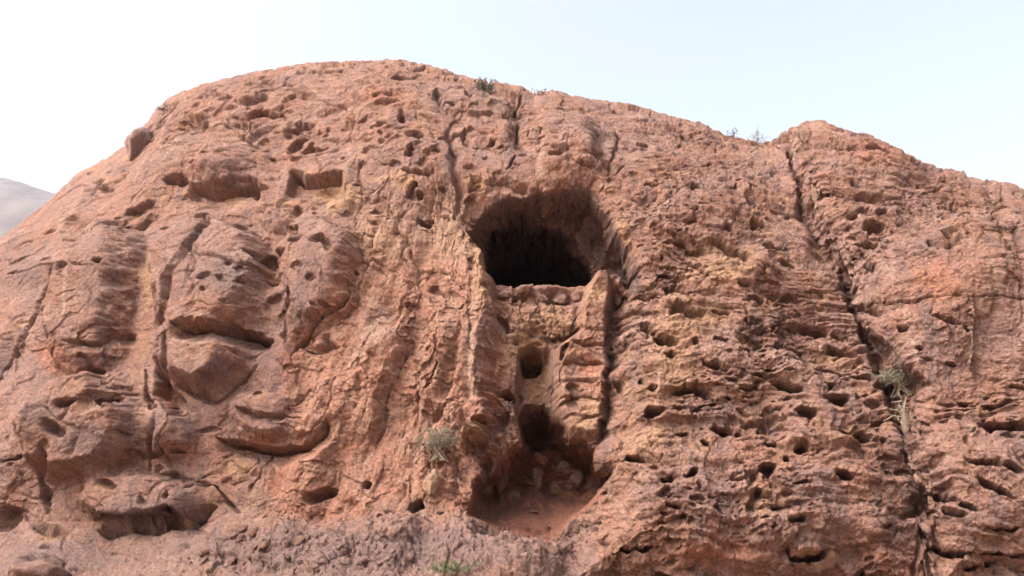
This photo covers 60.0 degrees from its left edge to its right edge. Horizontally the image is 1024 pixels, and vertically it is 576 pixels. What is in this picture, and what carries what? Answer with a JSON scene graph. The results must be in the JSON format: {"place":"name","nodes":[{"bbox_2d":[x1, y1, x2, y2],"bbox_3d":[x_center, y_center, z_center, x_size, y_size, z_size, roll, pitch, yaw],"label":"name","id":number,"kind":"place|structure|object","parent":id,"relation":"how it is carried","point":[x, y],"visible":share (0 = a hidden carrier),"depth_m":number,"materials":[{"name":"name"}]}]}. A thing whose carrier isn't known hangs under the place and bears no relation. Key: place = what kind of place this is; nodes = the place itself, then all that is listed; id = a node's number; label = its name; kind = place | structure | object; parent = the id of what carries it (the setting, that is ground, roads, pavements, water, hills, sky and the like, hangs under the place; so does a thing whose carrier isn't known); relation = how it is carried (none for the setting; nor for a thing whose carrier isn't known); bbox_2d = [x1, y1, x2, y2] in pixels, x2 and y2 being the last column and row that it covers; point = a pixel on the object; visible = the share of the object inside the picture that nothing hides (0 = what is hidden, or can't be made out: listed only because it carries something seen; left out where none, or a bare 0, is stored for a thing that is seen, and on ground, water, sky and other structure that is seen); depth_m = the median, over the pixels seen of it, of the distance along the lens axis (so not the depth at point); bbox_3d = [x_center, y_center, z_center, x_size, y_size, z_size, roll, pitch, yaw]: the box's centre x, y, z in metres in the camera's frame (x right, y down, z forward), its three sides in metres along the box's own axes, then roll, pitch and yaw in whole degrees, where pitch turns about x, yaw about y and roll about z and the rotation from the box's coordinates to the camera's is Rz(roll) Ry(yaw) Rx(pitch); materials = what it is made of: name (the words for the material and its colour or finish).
{"place":"outdoors","nodes":[
{"label":"outdoors","id":0,"kind":"place"},
{"bbox_2d":[0,195,47,237],"bbox_3d":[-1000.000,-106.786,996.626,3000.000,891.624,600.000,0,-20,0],"label":"ridge","id":1,"kind":"structure","parent":0,"point":[15,211],"depth_m":915.08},
{"bbox_2d":[0,178,54,200],"bbox_3d":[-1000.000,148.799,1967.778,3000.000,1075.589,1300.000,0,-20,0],"label":"distant hill","id":2,"kind":"structure","parent":0,"point":[9,187],"depth_m":1987.75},
{"bbox_2d":[0,59,1023,575],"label":"rock cliff","id":3,"kind":"structure","parent":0,"point":[272,303],"depth_m":53.90,"materials":[{"name":"brown stone"}]},
{"bbox_2d":[11,559,71,575],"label":"boulder","id":4,"kind":"object","parent":3,"relation":"on","point":[42,567],"visible":1,"depth_m":47.15,"materials":[{"name":"stone"}]},
{"bbox_2d":[124,127,153,160],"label":"boulder","id":5,"kind":"object","parent":3,"relation":"on","point":[137,140],"visible":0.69,"depth_m":73.69,"materials":[{"name":"brown stone"}]},
{"bbox_2d":[155,101,171,114],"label":"shrub","id":6,"kind":"object","parent":3,"relation":"on","point":[162,108],"visible":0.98,"depth_m":75.77,"materials":[{"name":"green plant"}]},
{"bbox_2d":[200,548,208,556],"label":"ledge stone","id":7,"kind":"object","parent":3,"relation":"on","point":[204,551],"visible":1,"depth_m":48.77,"materials":[{"name":"brown stone"}]},
{"bbox_2d":[227,556,236,565],"bbox_3d":[-15.324,14.979,48.615,0.392,0.585,0.533,30,-15,13],"label":"ledge stone","id":8,"kind":"object","parent":3,"relation":"on","point":[232,560],"visible":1,"depth_m":48.43,"materials":[{"name":"brown stone"}]},
{"bbox_2d":[230,532,240,538],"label":"ledge stone","id":9,"kind":"object","parent":3,"relation":"on","point":[235,534],"visible":0.84,"depth_m":49.37,"materials":[{"name":"brown stone"}]},
{"bbox_2d":[236,525,245,532],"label":"ledge stone","id":10,"kind":"object","parent":3,"relation":"on","point":[240,528],"visible":0.88,"depth_m":49.69,"materials":[{"name":"brown stone"}]},
{"bbox_2d":[236,534,245,542],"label":"ledge stone","id":11,"kind":"object","parent":3,"relation":"on","point":[239,538],"visible":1,"depth_m":49.17,"materials":[{"name":"brown stone"}]},
{"bbox_2d":[249,526,258,536],"bbox_3d":[-14.372,13.599,49.444,0.590,0.489,0.519,-37,-14,-34],"label":"ledge stone","id":12,"kind":"object","parent":3,"relation":"on","point":[253,531],"visible":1,"depth_m":49.26,"materials":[{"name":"brown stone"}]},
{"bbox_2d":[258,540,269,550],"bbox_3d":[-13.495,14.011,48.125,0.640,0.575,0.600,-27,-37,4],"label":"ledge stone","id":13,"kind":"object","parent":3,"relation":"on","point":[263,545],"visible":1,"depth_m":47.93,"materials":[{"name":"brown stone"}]},
{"bbox_2d":[284,539,289,547],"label":"ledge stone","id":14,"kind":"object","parent":3,"relation":"on","point":[287,543],"visible":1,"depth_m":47.82,"materials":[{"name":"brown stone"}]},
{"bbox_2d":[295,535,305,545],"bbox_3d":[-11.550,13.748,48.330,0.598,0.404,0.762,-4,26,46],"label":"ledge stone","id":15,"kind":"object","parent":3,"relation":"on","point":[300,539],"visible":1,"depth_m":48.17,"materials":[{"name":"brown stone"}]},
{"bbox_2d":[305,534,310,542],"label":"ledge stone","id":16,"kind":"object","parent":3,"relation":"on","point":[307,538],"visible":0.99,"depth_m":48.34,"materials":[{"name":"brown stone"}]},
{"bbox_2d":[306,565,315,572],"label":"ledge stone","id":17,"kind":"object","parent":3,"relation":"on","point":[310,568],"visible":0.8,"depth_m":45.54,"materials":[{"name":"brown stone"}]},
{"bbox_2d":[359,557,367,563],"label":"ledge stone","id":18,"kind":"object","parent":3,"relation":"on","point":[363,560],"visible":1,"depth_m":44.67,"materials":[{"name":"brown stone"}]},
{"bbox_2d":[408,555,413,561],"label":"ledge stone","id":19,"kind":"object","parent":3,"relation":"on","point":[410,558],"visible":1,"depth_m":44.54,"materials":[{"name":"brown stone"}]},
{"bbox_2d":[427,468,439,496],"bbox_3d":[-4.449,10.935,49.735,0.716,1.623,0.903,-3,-20,8],"label":"boulder","id":20,"kind":"object","parent":3,"relation":"on","point":[433,483],"visible":1,"depth_m":49.50,"materials":[{"name":"beige stone"}]},
{"bbox_2d":[414,424,465,461],"bbox_3d":[-4.087,8.728,50.363,3.093,2.143,2.205,0,-20,0],"label":"shrub","id":21,"kind":"object","parent":3,"relation":"on","point":[433,441],"visible":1,"depth_m":50.36,"materials":[{"name":"green plant"}]},
{"bbox_2d":[426,559,479,575],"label":"shrub","id":22,"kind":"object","parent":3,"relation":"on","point":[448,568],"visible":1,"depth_m":42.38,"materials":[{"name":"green plant"}]},
{"bbox_2d":[471,76,497,96],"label":"shrub","id":23,"kind":"object","parent":3,"relation":"on","point":[487,89],"visible":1,"depth_m":67.11,"materials":[{"name":"green plant"}]},
{"bbox_2d":[481,486,492,496],"bbox_3d":[-1.696,12.449,55.121,0.981,0.939,0.930,-10,-22,25],"label":"block","id":24,"kind":"object","parent":3,"relation":"on","point":[487,491],"depth_m":54.82,"materials":[{"name":"stone"}]},
{"bbox_2d":[495,473,508,493],"bbox_3d":[-0.684,12.269,56.408,0.997,1.684,0.599,-6,-21,15],"label":"block","id":25,"kind":"object","parent":3,"relation":"on","point":[502,485],"depth_m":56.13,"materials":[{"name":"stone"}]},
{"bbox_2d":[497,290,509,298],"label":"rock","id":26,"kind":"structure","parent":3,"relation":"on","point":[504,294],"depth_m":56.86,"materials":[{"name":"stone"}]},
{"bbox_2d":[503,488,520,500],"bbox_3d":[-0.097,13.296,56.569,1.049,1.026,1.207,8,-22,-21],"label":"boulder","id":27,"kind":"object","parent":3,"relation":"on","point":[513,494],"visible":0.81,"depth_m":56.22,"materials":[{"name":"stone"}]},
{"bbox_2d":[515,284,532,299],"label":"block","id":28,"kind":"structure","parent":3,"relation":"on","point":[524,291],"depth_m":56.82,"materials":[{"name":"stone"}]},
{"bbox_2d":[527,509,538,513],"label":"boulder","id":29,"kind":"object","parent":3,"relation":"on","point":[533,511],"visible":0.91,"depth_m":53.98,"materials":[{"name":"stone"}]},
{"bbox_2d":[531,467,544,489],"bbox_3d":[1.704,12.205,58.090,0.796,2.223,0.873,-8,-21,20],"label":"block","id":30,"kind":"object","parent":3,"relation":"on","point":[537,475],"depth_m":57.64,"materials":[{"name":"stone"}]},
{"bbox_2d":[531,87,546,95],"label":"shrub","id":31,"kind":"object","parent":3,"relation":"on","point":[538,94],"visible":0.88,"depth_m":72.05,"materials":[{"name":"green plant"}]},
{"bbox_2d":[539,294,547,302],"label":"block","id":32,"kind":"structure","parent":3,"relation":"on","point":[543,298],"depth_m":57.08,"materials":[{"name":"stone"}]},
{"bbox_2d":[549,482,560,494],"bbox_3d":[2.819,13.270,58.757,0.824,0.896,0.707,-11,-23,29],"label":"boulder","id":33,"kind":"object","parent":3,"relation":"on","point":[554,487],"visible":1,"depth_m":58.54,"materials":[{"name":"beige stone"}]},
{"bbox_2d":[551,292,569,304],"bbox_3d":[3.202,0.774,58.236,1.413,0.941,1.152,-3,-20,9],"label":"block","id":34,"kind":"object","parent":3,"relation":"on","point":[560,298],"depth_m":57.75,"materials":[{"name":"stone"}]},
{"bbox_2d":[557,461,571,472],"bbox_3d":[3.451,11.758,58.328,0.948,0.798,0.792,-11,-23,27],"label":"block","id":35,"kind":"object","parent":3,"relation":"on","point":[562,466],"depth_m":58.10,"materials":[{"name":"stone"}]},
{"bbox_2d":[570,472,582,486],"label":"block","id":36,"kind":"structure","parent":3,"relation":"on","point":[576,479],"depth_m":57.38,"materials":[{"name":"stone"}]},
{"bbox_2d":[570,289,582,302],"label":"block","id":37,"kind":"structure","parent":3,"relation":"on","point":[576,295],"depth_m":57.31,"materials":[{"name":"stone"}]},
{"bbox_2d":[591,526,598,532],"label":"talus stone","id":38,"kind":"object","parent":3,"relation":"on","point":[595,528],"visible":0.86,"depth_m":49.07,"materials":[{"name":"brown stone"}]},
{"bbox_2d":[615,294,622,308],"bbox_3d":[7.053,0.550,58.568,0.578,1.721,0.624,-8,-22,22],"label":"boulder","id":39,"kind":"object","parent":3,"relation":"on","point":[618,300],"visible":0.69,"depth_m":58.28,"materials":[{"name":"stone"}]},
{"bbox_2d":[727,128,737,137],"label":"shrub","id":40,"kind":"object","parent":3,"relation":"on","point":[733,133],"visible":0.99,"depth_m":68.77,"materials":[{"name":"grey plant"}]},
{"bbox_2d":[748,127,769,146],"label":"shrub","id":41,"kind":"object","parent":3,"relation":"on","point":[757,141],"visible":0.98,"depth_m":68.22,"materials":[{"name":"grey plant"}]},
{"bbox_2d":[865,359,918,397],"bbox_3d":[21.737,4.978,49.578,3.336,2.063,2.536,-18,-26,40],"label":"shrub","id":42,"kind":"object","parent":3,"relation":"on","point":[886,376],"visible":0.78,"depth_m":49.76,"materials":[{"name":"green plant"}]},
{"bbox_2d":[884,389,913,440],"bbox_3d":[20.711,6.843,47.509,1.592,2.723,1.298,0,-20,0],"label":"dead branch","id":43,"kind":"object","parent":3,"relation":"on","point":[904,419],"visible":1,"depth_m":47.59,"materials":[{"name":"grey wood"}]},
{"bbox_2d":[0,0,1023,193],"label":"sky","id":44,"kind":"structure","parent":0,"point":[940,82],"materials":[{"name":"white"}]}
]}

